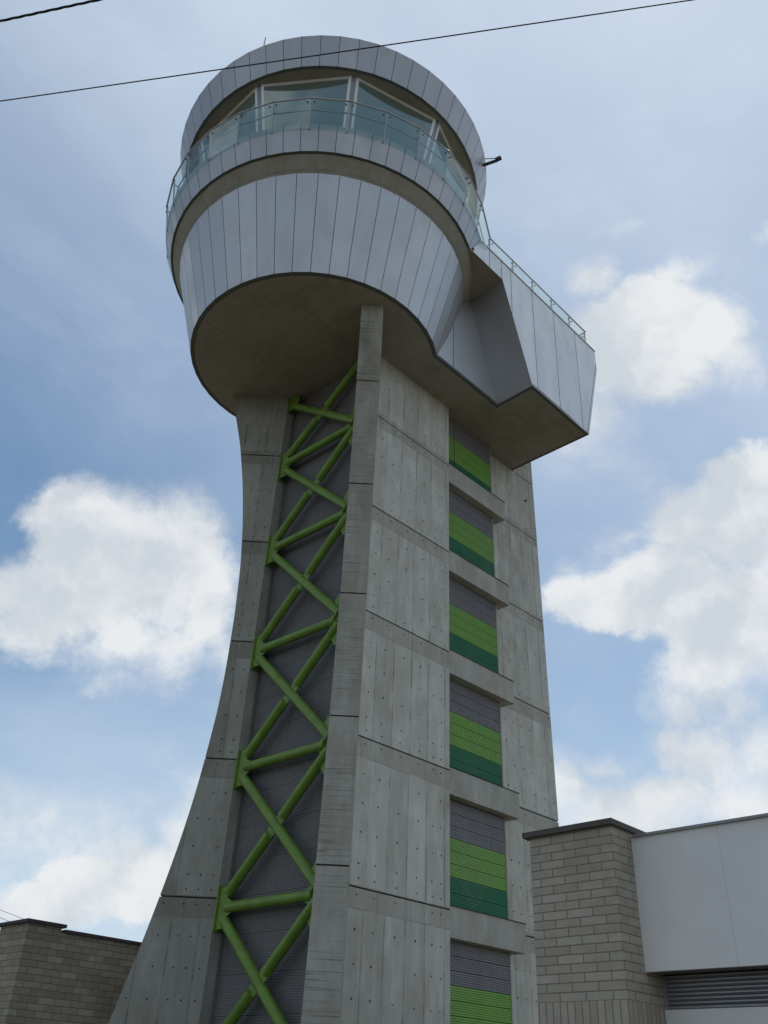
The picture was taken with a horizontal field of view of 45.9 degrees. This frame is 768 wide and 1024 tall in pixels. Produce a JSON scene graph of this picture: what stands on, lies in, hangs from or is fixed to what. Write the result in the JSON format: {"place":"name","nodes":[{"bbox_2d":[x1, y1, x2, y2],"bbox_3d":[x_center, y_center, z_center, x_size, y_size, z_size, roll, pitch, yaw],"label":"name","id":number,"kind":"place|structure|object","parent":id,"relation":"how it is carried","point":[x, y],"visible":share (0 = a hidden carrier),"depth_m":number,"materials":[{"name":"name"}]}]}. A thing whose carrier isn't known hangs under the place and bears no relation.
{"place":"outdoors","nodes":[
{"label":"outdoors","id":0,"kind":"place"},
{"bbox_2d":[0,0,101,21],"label":"overhead cable","id":1,"kind":"object","parent":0,"point":[47,10],"visible":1,"depth_m":7.01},
{"bbox_2d":[0,0,692,101],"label":"overhead cable","id":2,"kind":"object","parent":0,"point":[352,49],"visible":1,"depth_m":8.19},
{"bbox_2d":[0,0,767,941],"label":"sky","id":3,"kind":"structure","parent":0,"point":[629,183],"materials":[{"name":"blue"}]},
{"label":"ground","id":4,"kind":"structure","parent":0,"visible":0},
{"bbox_2d":[0,918,141,1023],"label":"brick building","id":5,"kind":"structure","parent":4,"relation":"on","point":[52,973],"depth_m":19.64,"materials":[{"name":"grey brick"}]},
{"bbox_2d":[108,35,596,1023],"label":"control tower","id":6,"kind":"structure","parent":4,"relation":"on","point":[392,353],"depth_m":24.24,"materials":[{"name":"concrete"}]},
{"bbox_2d":[199,144,201,163],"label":"window","id":7,"kind":"structure","parent":6,"relation":"in","point":[200,160],"depth_m":29.11,"materials":[{"name":"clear glass"}]},
{"bbox_2d":[201,86,257,159],"bbox_3d":[-4.602,-10.771,27.421,2.756,3.280,0.865,-26,-43,36],"label":"window","id":8,"kind":"structure","parent":6,"relation":"in","point":[250,101],"depth_m":27.67,"materials":[{"name":"clear glass"}]},
{"bbox_2d":[261,75,351,129],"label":"window","id":9,"kind":"structure","parent":6,"relation":"in","point":[333,87],"depth_m":26.78,"materials":[{"name":"clear glass"}]},
{"bbox_2d":[351,77,435,158],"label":"window","id":10,"kind":"structure","parent":6,"relation":"in","point":[366,93],"depth_m":27.12,"materials":[{"name":"clear glass"}]},
{"bbox_2d":[429,123,470,202],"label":"window","id":11,"kind":"structure","parent":6,"relation":"in","point":[440,136],"depth_m":28.55,"materials":[{"name":"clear glass"}]},
{"bbox_2d":[483,156,501,166],"bbox_3d":[3.592,-11.686,30.123,0.636,0.409,0.110,-5,-34,12],"label":"floodlight","id":12,"kind":"object","parent":6,"relation":"attached to","point":[497,159],"visible":0.92,"depth_m":30.08,"materials":[{"name":"metal"}]},
{"bbox_2d":[522,813,767,1023],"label":"brick building","id":13,"kind":"structure","parent":4,"relation":"on","point":[632,925],"depth_m":11.57,"materials":[{"name":"grey brick"}]}
]}

